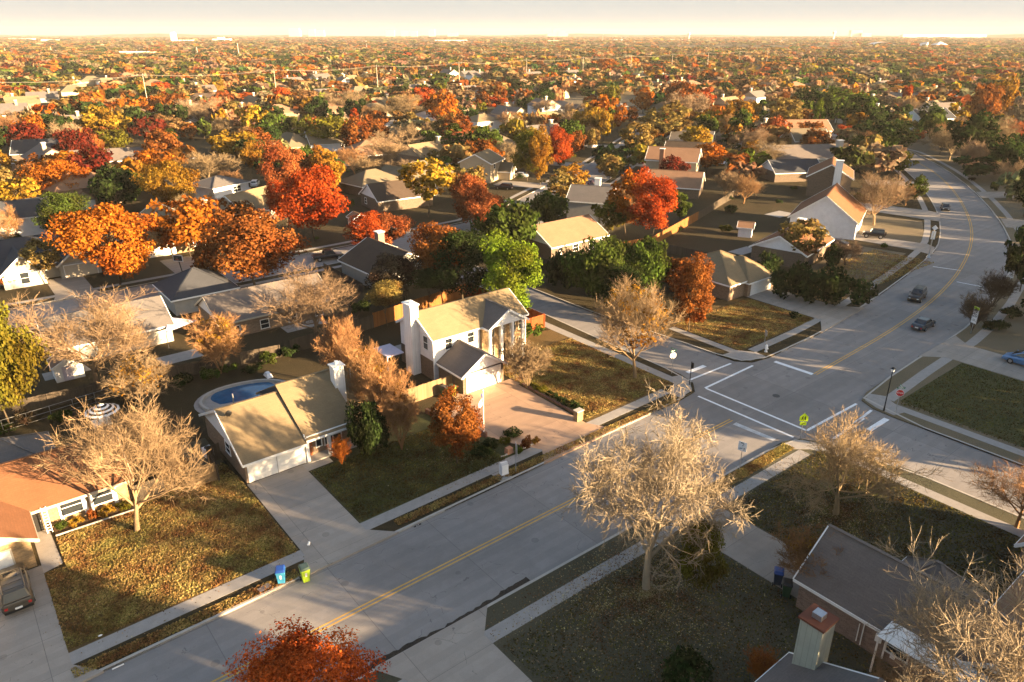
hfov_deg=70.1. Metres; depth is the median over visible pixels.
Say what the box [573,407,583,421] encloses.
mailbox pillar
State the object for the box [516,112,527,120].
tree
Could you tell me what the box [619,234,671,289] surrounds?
tree
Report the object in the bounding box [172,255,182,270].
basketball hoop
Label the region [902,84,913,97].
tree
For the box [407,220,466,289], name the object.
tree
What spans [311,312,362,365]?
bare tree
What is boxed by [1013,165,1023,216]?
tree
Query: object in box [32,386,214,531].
bare tree
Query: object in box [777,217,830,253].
tree
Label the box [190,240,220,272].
tree
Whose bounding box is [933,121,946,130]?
bare tree
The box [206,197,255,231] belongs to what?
tree
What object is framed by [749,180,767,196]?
bare tree
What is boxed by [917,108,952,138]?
tree
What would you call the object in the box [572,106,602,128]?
tree
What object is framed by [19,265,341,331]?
sidewalk
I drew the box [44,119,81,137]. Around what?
bare tree
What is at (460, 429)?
tree
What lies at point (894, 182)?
driveway
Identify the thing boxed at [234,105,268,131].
tree
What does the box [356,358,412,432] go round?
bare tree
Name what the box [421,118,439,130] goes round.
bare tree
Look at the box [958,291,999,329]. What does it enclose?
bare tree
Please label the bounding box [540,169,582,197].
tree
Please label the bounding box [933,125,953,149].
tree
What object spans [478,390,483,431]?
flagpole
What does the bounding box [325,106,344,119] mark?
tree
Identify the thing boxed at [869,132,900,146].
tree
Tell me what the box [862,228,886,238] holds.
parked jeep
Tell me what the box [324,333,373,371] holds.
bare tree
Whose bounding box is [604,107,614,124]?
tree
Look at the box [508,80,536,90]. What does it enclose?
tree
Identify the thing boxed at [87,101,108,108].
tree
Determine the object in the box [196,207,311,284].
tree
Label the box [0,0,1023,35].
sky
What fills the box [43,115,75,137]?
tree
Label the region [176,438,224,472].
side yard
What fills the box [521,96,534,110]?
tree
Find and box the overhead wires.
[0,51,763,82]
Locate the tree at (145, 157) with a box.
[133,148,176,167]
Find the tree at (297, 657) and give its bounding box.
[221,614,390,681]
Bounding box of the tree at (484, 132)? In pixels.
[463,125,503,149]
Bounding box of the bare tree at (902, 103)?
[888,95,923,110]
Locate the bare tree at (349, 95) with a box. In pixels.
[317,87,371,108]
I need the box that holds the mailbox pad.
[491,471,513,480]
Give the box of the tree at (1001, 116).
[994,114,1007,119]
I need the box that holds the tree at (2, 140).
[0,126,8,152]
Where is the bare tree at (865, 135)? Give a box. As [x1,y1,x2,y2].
[854,128,882,139]
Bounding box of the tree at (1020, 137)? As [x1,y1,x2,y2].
[1014,133,1023,141]
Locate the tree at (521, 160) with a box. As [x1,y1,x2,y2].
[509,126,540,180]
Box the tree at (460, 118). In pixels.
[440,113,473,139]
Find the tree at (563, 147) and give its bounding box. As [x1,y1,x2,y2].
[548,124,573,167]
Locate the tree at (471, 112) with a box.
[452,106,478,116]
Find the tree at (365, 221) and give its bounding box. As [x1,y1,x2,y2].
[342,209,388,244]
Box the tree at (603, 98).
[594,94,618,113]
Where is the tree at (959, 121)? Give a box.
[947,119,983,132]
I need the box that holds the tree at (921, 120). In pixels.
[914,114,927,130]
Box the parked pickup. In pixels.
[311,248,343,261]
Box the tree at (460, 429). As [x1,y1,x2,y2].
[427,383,484,462]
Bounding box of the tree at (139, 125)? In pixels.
[126,115,166,140]
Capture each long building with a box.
[212,37,231,40]
[900,35,986,36]
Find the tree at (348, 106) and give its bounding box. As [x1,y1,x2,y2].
[343,99,365,115]
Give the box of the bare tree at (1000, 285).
[975,265,1021,304]
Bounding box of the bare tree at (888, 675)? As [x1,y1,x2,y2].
[860,650,936,681]
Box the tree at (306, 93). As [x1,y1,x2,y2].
[284,88,318,112]
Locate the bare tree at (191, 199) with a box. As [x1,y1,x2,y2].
[172,192,220,211]
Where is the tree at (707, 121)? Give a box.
[691,114,718,132]
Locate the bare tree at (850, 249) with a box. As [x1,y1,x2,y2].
[826,238,866,264]
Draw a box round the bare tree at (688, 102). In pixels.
[663,89,713,111]
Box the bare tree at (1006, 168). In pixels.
[993,158,1023,176]
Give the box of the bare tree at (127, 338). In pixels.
[2,284,159,389]
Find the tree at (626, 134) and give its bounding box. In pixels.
[618,121,659,164]
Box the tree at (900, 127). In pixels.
[880,118,923,146]
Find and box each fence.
[0,345,280,418]
[0,388,118,430]
[133,478,164,501]
[185,462,217,485]
[205,443,220,480]
[289,315,373,352]
[323,263,362,292]
[372,283,464,327]
[405,375,451,404]
[462,232,654,295]
[465,285,544,331]
[621,211,698,246]
[657,242,708,257]
[698,189,737,218]
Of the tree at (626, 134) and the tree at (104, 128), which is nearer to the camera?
the tree at (626, 134)
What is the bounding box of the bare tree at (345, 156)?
[333,145,368,173]
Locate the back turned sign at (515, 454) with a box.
[515,441,516,470]
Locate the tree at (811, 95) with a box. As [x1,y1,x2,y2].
[794,85,824,112]
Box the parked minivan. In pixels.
[1001,350,1023,364]
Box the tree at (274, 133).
[254,124,281,140]
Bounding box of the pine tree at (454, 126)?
[440,122,465,145]
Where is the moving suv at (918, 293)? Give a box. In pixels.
[907,285,927,302]
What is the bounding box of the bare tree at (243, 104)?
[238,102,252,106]
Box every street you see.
[2,132,642,327]
[386,108,438,123]
[456,267,1023,516]
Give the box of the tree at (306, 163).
[297,154,340,173]
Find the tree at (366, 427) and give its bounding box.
[344,400,391,455]
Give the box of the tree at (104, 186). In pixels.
[90,162,140,207]
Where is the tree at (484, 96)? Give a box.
[474,89,491,106]
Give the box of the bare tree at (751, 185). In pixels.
[732,172,763,203]
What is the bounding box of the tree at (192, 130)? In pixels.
[180,123,197,140]
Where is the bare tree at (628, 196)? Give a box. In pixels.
[618,185,643,204]
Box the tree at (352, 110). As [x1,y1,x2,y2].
[349,108,360,124]
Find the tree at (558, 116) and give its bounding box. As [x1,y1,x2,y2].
[549,113,561,118]
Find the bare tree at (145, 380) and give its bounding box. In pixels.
[98,348,183,409]
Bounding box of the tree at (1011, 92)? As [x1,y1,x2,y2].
[993,75,1021,109]
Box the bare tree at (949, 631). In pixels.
[866,526,1023,681]
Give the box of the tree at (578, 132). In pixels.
[568,130,586,152]
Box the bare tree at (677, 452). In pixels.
[555,374,763,601]
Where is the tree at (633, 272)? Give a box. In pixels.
[596,261,647,309]
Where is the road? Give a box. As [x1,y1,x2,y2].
[86,95,1008,681]
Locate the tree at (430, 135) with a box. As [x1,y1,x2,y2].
[419,130,443,142]
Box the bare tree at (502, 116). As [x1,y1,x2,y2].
[495,110,526,123]
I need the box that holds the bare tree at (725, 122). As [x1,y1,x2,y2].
[719,114,741,127]
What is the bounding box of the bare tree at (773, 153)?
[749,139,793,158]
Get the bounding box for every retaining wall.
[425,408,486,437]
[522,382,573,413]
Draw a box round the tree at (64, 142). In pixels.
[51,127,94,150]
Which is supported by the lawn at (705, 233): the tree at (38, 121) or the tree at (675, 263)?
the tree at (675, 263)
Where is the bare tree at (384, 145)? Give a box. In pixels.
[360,129,416,165]
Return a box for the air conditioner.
[201,445,213,457]
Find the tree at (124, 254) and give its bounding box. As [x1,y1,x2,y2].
[39,201,159,284]
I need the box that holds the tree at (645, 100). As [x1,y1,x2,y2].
[629,87,654,112]
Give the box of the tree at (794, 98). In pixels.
[777,96,801,110]
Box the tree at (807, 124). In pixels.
[797,121,826,127]
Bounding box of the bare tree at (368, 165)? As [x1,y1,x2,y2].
[346,152,383,173]
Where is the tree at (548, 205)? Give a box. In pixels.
[524,190,569,222]
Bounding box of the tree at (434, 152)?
[423,148,439,157]
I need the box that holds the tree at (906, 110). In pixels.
[878,103,913,122]
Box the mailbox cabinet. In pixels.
[499,461,508,478]
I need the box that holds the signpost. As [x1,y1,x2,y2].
[689,362,693,384]
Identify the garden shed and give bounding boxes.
[47,350,84,382]
[346,211,360,223]
[737,221,755,237]
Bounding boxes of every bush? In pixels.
[0,422,17,434]
[5,232,22,238]
[13,408,35,424]
[47,409,72,421]
[53,519,67,529]
[68,515,84,527]
[80,403,96,411]
[86,509,97,519]
[97,504,116,517]
[115,500,130,510]
[118,391,134,400]
[140,463,177,482]
[167,372,194,387]
[167,457,188,471]
[199,367,219,379]
[219,362,238,372]
[239,362,263,373]
[258,351,276,363]
[277,344,299,356]
[345,199,354,206]
[349,298,370,313]
[470,445,492,456]
[482,437,498,448]
[499,436,510,444]
[502,426,522,437]
[514,445,522,453]
[520,434,531,447]
[524,322,545,337]
[532,384,540,390]
[532,436,540,444]
[537,385,547,392]
[545,245,574,289]
[545,390,552,395]
[550,392,558,397]
[556,396,564,401]
[561,398,569,405]
[569,400,578,407]
[660,642,715,681]
[719,225,733,231]
[724,204,737,213]
[743,643,780,679]
[757,250,783,283]
[769,259,813,299]
[789,311,801,318]
[797,262,846,305]
[817,244,844,266]
[827,274,878,304]
[854,192,867,202]
[858,169,872,175]
[881,243,887,247]
[982,320,994,330]
[988,319,1011,329]
[990,181,998,190]
[999,305,1023,318]
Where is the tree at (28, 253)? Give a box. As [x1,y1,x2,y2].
[18,238,61,283]
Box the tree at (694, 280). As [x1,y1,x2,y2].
[669,251,715,329]
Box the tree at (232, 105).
[224,101,239,110]
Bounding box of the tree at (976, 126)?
[945,108,1001,164]
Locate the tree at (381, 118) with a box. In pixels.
[364,110,390,126]
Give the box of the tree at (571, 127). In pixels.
[557,119,585,136]
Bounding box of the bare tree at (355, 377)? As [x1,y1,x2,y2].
[344,342,396,400]
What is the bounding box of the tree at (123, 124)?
[105,113,131,132]
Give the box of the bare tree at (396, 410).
[374,371,420,449]
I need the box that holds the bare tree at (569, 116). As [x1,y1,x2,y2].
[557,108,576,121]
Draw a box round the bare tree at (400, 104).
[387,94,425,114]
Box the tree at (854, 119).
[846,112,870,129]
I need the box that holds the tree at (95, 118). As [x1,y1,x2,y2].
[78,104,121,133]
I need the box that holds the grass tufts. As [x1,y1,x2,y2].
[44,249,1023,681]
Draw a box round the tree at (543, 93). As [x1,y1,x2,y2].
[530,88,555,99]
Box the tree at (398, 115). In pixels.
[391,109,416,123]
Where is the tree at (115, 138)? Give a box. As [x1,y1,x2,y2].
[95,128,132,147]
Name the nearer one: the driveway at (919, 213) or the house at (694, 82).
the driveway at (919, 213)
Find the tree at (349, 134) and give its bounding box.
[338,116,373,147]
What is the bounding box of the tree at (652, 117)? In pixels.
[638,100,693,137]
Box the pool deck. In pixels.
[194,379,284,412]
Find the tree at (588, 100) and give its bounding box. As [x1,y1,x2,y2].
[582,99,592,106]
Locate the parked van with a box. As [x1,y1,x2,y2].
[587,143,597,147]
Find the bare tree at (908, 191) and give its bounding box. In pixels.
[897,184,920,205]
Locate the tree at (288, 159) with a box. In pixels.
[255,134,305,184]
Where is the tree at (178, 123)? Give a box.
[146,113,187,129]
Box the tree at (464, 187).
[449,173,492,227]
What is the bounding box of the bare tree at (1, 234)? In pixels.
[0,211,13,239]
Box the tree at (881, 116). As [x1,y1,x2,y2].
[861,104,889,124]
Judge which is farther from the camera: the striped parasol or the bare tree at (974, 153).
the bare tree at (974, 153)
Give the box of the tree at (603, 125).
[595,108,615,139]
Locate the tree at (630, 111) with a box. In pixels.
[627,108,638,121]
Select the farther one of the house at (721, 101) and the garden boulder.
the house at (721, 101)
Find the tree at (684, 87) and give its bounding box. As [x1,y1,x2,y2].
[663,78,704,106]
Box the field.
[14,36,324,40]
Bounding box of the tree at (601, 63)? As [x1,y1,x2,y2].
[597,57,618,68]
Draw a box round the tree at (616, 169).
[598,155,628,172]
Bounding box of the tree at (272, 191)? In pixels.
[263,179,297,224]
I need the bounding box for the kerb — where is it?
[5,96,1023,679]
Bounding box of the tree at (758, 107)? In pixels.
[752,101,762,114]
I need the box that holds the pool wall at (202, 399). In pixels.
[199,379,283,411]
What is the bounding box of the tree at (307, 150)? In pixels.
[288,144,313,162]
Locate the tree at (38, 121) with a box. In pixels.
[9,114,49,136]
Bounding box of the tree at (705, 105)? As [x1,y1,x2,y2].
[694,98,712,112]
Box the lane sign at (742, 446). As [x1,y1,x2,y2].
[738,441,746,469]
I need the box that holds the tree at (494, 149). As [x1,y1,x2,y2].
[485,146,504,155]
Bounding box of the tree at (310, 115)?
[302,113,313,123]
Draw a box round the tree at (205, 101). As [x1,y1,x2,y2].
[199,96,219,105]
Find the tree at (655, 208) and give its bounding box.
[627,167,677,236]
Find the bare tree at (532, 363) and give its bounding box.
[496,336,553,387]
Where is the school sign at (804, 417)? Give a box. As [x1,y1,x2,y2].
[799,413,808,437]
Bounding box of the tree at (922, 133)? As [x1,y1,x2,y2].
[910,129,926,141]
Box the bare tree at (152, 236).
[132,220,162,265]
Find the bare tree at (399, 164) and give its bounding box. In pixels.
[385,157,414,166]
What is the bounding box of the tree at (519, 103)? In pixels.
[516,98,527,109]
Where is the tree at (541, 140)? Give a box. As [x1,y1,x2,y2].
[528,124,554,184]
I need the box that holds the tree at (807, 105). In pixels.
[799,99,815,111]
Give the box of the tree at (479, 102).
[472,100,488,110]
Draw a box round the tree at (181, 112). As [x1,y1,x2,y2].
[154,102,187,132]
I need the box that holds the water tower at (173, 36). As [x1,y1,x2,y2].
[170,32,176,41]
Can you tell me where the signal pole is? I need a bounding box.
[926,225,937,257]
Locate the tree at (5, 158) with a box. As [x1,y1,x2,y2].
[0,150,15,170]
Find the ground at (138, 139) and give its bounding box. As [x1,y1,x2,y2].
[0,36,1023,212]
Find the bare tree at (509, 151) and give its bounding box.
[499,143,517,161]
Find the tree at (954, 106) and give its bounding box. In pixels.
[948,102,970,116]
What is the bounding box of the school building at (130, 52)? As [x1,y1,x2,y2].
[119,51,153,56]
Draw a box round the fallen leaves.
[0,305,925,681]
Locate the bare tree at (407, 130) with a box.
[388,122,421,144]
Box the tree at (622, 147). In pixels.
[619,139,647,155]
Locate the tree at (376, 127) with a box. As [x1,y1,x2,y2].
[361,118,389,138]
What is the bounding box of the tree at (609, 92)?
[599,84,621,106]
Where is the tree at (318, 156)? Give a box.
[309,144,346,188]
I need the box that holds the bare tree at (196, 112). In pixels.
[163,97,227,126]
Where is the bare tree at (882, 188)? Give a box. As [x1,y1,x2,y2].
[842,170,920,224]
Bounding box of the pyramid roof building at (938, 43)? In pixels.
[931,41,946,44]
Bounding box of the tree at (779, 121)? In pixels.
[767,115,792,136]
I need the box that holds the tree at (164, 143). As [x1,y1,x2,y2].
[141,127,184,158]
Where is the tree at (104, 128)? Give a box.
[97,126,118,147]
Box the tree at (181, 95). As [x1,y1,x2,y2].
[162,92,192,104]
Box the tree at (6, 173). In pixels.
[0,166,18,200]
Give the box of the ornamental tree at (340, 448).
[326,434,350,463]
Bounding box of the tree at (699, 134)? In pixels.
[679,125,712,141]
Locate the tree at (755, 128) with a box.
[748,123,768,138]
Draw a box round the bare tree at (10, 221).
[0,204,23,237]
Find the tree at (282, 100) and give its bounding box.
[275,95,294,108]
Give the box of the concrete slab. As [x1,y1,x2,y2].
[257,583,270,591]
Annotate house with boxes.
[0,100,29,111]
[0,109,22,118]
[0,157,16,170]
[0,196,49,239]
[0,232,101,289]
[0,416,133,569]
[3,93,40,107]
[9,138,57,160]
[20,142,59,160]
[25,89,58,102]
[34,295,174,360]
[35,169,121,209]
[58,85,83,95]
[60,111,80,128]
[65,77,85,86]
[69,146,145,162]
[80,76,99,84]
[100,75,118,82]
[118,72,135,75]
[137,199,206,257]
[143,79,160,85]
[148,158,217,191]
[152,267,239,315]
[176,101,197,122]
[190,93,212,99]
[192,175,250,204]
[194,82,216,91]
[194,273,332,336]
[198,360,377,482]
[202,115,239,129]
[214,185,274,218]
[241,93,266,106]
[270,81,288,87]
[272,104,299,124]
[279,132,309,148]
[283,75,303,80]
[303,130,344,152]
[309,72,329,79]
[314,102,349,119]
[336,73,357,78]
[337,74,350,82]
[337,230,421,288]
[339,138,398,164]
[339,168,398,195]
[350,86,363,91]
[358,178,434,212]
[359,103,392,117]
[371,94,391,106]
[376,287,529,393]
[381,160,453,178]
[388,122,426,142]
[397,136,457,164]
[409,81,430,87]
[440,67,457,75]
[458,69,474,77]
[458,149,516,182]
[459,83,480,95]
[463,114,500,132]
[465,69,485,80]
[470,134,523,152]
[476,95,512,108]
[487,114,506,131]
[490,102,528,116]
[506,88,529,98]
[516,214,609,259]
[517,119,558,135]
[518,79,537,91]
[525,70,540,73]
[527,96,560,113]
[535,108,565,118]
[549,87,570,97]
[555,100,582,110]
[564,68,578,73]
[566,177,614,225]
[567,75,581,81]
[631,71,646,75]
[644,101,665,113]
[644,146,701,173]
[647,169,704,198]
[664,140,712,165]
[667,77,685,84]
[669,130,714,141]
[669,250,772,300]
[687,80,701,84]
[714,94,738,106]
[714,125,754,144]
[741,88,765,102]
[749,217,834,267]
[755,603,885,681]
[757,106,770,121]
[759,158,819,181]
[762,140,848,161]
[780,128,831,144]
[785,119,832,136]
[788,183,866,239]
[791,81,809,87]
[793,524,1023,681]
[805,156,853,195]
[833,117,859,123]
[871,78,889,84]
[890,90,918,96]
[909,107,955,129]
[915,98,941,107]
[921,102,960,109]
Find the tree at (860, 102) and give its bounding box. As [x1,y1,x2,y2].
[839,90,878,123]
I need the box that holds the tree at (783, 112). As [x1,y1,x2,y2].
[766,97,811,119]
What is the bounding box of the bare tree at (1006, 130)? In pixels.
[983,113,1021,143]
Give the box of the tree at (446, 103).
[421,89,458,119]
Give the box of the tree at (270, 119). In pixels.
[255,112,290,133]
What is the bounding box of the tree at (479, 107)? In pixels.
[473,102,486,111]
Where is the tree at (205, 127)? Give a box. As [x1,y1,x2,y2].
[194,117,211,138]
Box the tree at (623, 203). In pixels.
[606,167,648,234]
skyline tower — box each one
[288,28,299,35]
[308,29,315,35]
[315,30,324,35]
[385,30,394,35]
[401,31,409,35]
[410,31,417,35]
[428,29,434,35]
[447,33,457,35]
[552,28,558,35]
[558,33,567,35]
[848,30,862,36]
[860,33,871,36]
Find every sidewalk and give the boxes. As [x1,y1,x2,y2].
[0,125,643,306]
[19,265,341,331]
[69,389,668,663]
[398,449,809,681]
[456,283,1023,536]
[480,135,669,236]
[748,143,930,351]
[886,149,1023,400]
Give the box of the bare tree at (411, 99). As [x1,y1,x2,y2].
[400,93,419,111]
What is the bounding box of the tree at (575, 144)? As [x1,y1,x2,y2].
[550,135,582,155]
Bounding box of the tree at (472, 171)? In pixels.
[441,164,488,192]
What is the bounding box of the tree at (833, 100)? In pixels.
[813,85,860,124]
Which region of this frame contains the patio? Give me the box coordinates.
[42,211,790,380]
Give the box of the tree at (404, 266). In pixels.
[363,252,424,306]
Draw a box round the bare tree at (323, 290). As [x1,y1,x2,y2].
[250,259,357,340]
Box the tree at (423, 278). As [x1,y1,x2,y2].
[406,266,442,306]
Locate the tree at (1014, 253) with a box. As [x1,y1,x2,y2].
[1004,225,1023,291]
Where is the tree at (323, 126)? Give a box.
[292,114,347,138]
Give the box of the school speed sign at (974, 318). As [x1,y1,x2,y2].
[970,306,979,330]
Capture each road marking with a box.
[686,266,986,437]
[733,423,774,440]
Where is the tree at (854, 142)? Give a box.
[849,135,872,146]
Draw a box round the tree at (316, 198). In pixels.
[272,163,350,240]
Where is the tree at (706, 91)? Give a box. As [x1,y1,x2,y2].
[698,86,716,106]
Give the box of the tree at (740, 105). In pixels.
[722,99,759,123]
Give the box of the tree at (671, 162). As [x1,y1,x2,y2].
[659,154,690,170]
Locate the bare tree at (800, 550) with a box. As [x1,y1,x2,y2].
[767,519,849,580]
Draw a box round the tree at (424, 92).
[413,86,433,107]
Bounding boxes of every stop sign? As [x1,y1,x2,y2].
[670,347,675,372]
[895,384,905,411]
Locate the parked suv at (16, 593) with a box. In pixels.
[0,562,35,615]
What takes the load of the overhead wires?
attached to the power pole
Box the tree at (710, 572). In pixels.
[676,514,729,589]
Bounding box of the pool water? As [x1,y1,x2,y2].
[211,382,273,403]
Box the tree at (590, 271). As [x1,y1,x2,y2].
[558,233,625,301]
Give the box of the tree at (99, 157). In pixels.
[66,141,122,173]
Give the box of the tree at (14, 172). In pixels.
[1,165,28,194]
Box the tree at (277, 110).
[256,104,284,117]
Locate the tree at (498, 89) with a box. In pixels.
[489,82,508,104]
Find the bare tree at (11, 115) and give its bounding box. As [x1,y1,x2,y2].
[3,107,22,118]
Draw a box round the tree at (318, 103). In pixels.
[303,96,329,116]
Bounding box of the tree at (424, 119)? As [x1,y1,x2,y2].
[416,116,429,129]
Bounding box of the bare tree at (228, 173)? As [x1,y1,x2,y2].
[218,169,243,178]
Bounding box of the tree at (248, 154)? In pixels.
[234,137,261,172]
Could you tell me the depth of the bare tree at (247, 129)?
253.58 m
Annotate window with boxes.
[19,271,31,284]
[60,498,85,516]
[90,489,114,506]
[224,439,231,456]
[231,325,241,334]
[232,185,241,191]
[260,318,269,328]
[315,438,322,447]
[324,431,342,445]
[423,335,428,350]
[444,338,452,350]
[467,332,474,343]
[498,324,504,335]
[509,321,515,331]
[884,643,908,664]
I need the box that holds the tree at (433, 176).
[395,156,455,216]
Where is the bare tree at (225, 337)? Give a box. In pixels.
[182,310,247,373]
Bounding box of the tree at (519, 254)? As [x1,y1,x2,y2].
[477,227,543,309]
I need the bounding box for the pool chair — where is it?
[263,371,272,378]
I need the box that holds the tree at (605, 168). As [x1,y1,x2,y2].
[593,153,624,180]
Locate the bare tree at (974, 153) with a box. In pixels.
[953,135,990,164]
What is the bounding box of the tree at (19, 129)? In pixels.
[2,120,45,145]
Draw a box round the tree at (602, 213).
[590,196,627,233]
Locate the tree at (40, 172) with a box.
[16,158,89,193]
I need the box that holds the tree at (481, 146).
[465,138,500,154]
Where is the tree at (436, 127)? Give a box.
[429,112,454,138]
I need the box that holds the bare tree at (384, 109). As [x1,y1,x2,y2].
[370,104,394,116]
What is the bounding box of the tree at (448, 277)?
[429,226,507,298]
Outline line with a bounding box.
[211,116,972,681]
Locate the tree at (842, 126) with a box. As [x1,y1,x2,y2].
[835,124,851,134]
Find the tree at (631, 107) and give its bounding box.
[624,106,638,119]
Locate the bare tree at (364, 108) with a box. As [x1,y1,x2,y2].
[360,102,375,113]
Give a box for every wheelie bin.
[275,564,286,583]
[298,562,309,582]
[439,384,448,396]
[772,566,784,587]
[780,577,792,599]
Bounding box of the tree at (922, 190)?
[905,174,929,198]
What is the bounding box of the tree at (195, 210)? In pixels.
[146,195,224,256]
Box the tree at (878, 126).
[852,118,890,135]
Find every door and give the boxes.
[0,551,13,569]
[32,512,44,531]
[61,365,73,380]
[64,262,97,277]
[79,200,94,209]
[149,243,175,257]
[248,457,276,481]
[278,448,304,471]
[309,442,313,455]
[467,365,499,392]
[751,279,769,294]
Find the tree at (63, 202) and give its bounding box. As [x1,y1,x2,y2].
[31,191,90,232]
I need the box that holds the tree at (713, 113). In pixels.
[705,109,723,128]
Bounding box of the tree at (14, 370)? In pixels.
[0,300,50,427]
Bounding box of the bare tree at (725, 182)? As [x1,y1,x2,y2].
[712,170,743,196]
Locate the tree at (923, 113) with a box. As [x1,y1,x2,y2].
[918,101,947,119]
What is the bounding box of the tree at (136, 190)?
[87,168,144,205]
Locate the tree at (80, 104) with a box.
[61,101,87,114]
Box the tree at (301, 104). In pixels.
[291,96,313,113]
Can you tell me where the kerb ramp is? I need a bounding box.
[665,350,903,452]
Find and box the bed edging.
[56,509,133,536]
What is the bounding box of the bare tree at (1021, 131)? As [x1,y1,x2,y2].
[997,118,1023,143]
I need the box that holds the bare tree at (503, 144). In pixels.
[494,140,515,156]
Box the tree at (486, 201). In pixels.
[464,191,509,223]
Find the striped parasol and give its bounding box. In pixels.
[84,403,119,417]
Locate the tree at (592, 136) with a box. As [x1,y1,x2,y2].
[584,128,601,144]
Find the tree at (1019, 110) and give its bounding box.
[1007,96,1023,123]
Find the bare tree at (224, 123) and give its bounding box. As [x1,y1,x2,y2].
[211,116,236,136]
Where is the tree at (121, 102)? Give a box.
[108,96,140,109]
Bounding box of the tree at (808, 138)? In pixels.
[799,126,835,143]
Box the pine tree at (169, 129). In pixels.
[159,128,178,141]
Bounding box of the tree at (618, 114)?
[611,103,628,131]
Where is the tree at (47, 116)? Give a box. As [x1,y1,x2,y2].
[41,113,72,135]
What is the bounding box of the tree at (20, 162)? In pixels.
[16,152,58,169]
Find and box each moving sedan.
[911,316,935,331]
[940,202,949,210]
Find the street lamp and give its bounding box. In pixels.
[883,367,895,410]
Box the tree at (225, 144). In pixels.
[206,129,256,163]
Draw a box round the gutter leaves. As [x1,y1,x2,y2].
[344,577,529,679]
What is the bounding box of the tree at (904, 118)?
[892,114,917,126]
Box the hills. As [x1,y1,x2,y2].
[0,34,1023,36]
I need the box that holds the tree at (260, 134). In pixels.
[246,127,271,139]
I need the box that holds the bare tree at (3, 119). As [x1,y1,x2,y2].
[0,114,18,127]
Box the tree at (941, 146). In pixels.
[931,133,951,153]
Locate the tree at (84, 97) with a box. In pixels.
[67,93,95,111]
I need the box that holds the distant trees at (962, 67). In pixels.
[0,36,1023,198]
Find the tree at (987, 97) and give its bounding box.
[964,82,1005,116]
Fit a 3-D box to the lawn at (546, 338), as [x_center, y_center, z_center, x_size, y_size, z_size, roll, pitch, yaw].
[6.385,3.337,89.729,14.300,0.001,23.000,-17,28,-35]
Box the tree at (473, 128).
[470,125,491,132]
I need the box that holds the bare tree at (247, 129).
[237,123,268,133]
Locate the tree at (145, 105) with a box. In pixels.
[139,95,163,112]
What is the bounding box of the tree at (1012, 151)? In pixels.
[985,133,1023,173]
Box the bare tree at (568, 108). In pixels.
[560,102,586,113]
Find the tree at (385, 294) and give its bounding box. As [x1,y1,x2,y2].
[363,279,402,326]
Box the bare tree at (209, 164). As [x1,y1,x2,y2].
[174,149,247,177]
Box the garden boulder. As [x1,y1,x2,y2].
[504,446,513,454]
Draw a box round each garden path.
[34,528,62,572]
[303,457,332,470]
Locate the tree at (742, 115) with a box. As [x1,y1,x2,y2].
[728,106,756,133]
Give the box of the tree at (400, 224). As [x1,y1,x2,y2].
[369,212,416,244]
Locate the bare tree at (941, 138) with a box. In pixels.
[920,124,975,159]
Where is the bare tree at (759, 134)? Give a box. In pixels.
[728,124,773,149]
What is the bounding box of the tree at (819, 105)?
[813,98,825,118]
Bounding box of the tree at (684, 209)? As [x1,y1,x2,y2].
[671,190,691,221]
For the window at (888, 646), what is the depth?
46.97 m
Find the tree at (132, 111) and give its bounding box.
[124,105,150,125]
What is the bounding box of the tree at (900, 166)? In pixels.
[885,150,919,172]
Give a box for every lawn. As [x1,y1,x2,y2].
[0,116,646,310]
[0,263,694,670]
[44,565,91,652]
[55,477,298,642]
[310,414,514,522]
[359,438,1023,681]
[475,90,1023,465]
[475,129,939,362]
[498,535,902,681]
[520,330,672,421]
[674,298,809,350]
[773,245,905,304]
[857,214,923,242]
[900,363,1023,447]
[979,303,1023,353]
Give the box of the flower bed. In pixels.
[53,500,133,534]
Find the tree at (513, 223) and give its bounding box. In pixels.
[469,198,540,246]
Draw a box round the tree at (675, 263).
[662,257,703,288]
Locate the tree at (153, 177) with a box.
[129,159,199,207]
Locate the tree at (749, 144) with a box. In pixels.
[740,140,762,153]
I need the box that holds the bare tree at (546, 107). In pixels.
[530,98,556,111]
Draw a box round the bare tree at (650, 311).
[591,272,684,377]
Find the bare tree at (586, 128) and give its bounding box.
[585,124,598,132]
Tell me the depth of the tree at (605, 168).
200.20 m
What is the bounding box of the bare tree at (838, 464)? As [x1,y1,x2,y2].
[756,402,950,528]
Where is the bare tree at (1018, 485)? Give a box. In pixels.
[951,453,1023,527]
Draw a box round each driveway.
[0,565,103,681]
[47,276,100,299]
[160,256,194,273]
[247,465,398,574]
[372,605,531,681]
[435,376,615,464]
[494,180,547,187]
[546,162,589,167]
[601,183,620,188]
[627,163,645,166]
[650,491,800,597]
[747,288,863,332]
[854,234,934,254]
[861,203,939,220]
[866,180,921,185]
[918,336,1023,380]
[977,192,1017,197]
[1000,218,1023,227]
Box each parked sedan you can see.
[250,179,259,186]
[494,182,512,189]
[515,172,528,177]
[584,179,593,184]
[830,238,848,246]
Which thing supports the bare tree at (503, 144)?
on the lawn at (331, 231)
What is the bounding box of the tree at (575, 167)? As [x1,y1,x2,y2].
[550,161,589,184]
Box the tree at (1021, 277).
[1017,269,1023,307]
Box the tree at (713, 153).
[693,142,727,170]
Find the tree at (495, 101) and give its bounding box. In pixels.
[489,96,507,107]
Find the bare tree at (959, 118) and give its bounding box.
[952,115,967,125]
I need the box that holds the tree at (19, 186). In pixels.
[0,177,41,200]
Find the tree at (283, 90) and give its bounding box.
[272,86,289,100]
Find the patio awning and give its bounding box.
[166,318,198,347]

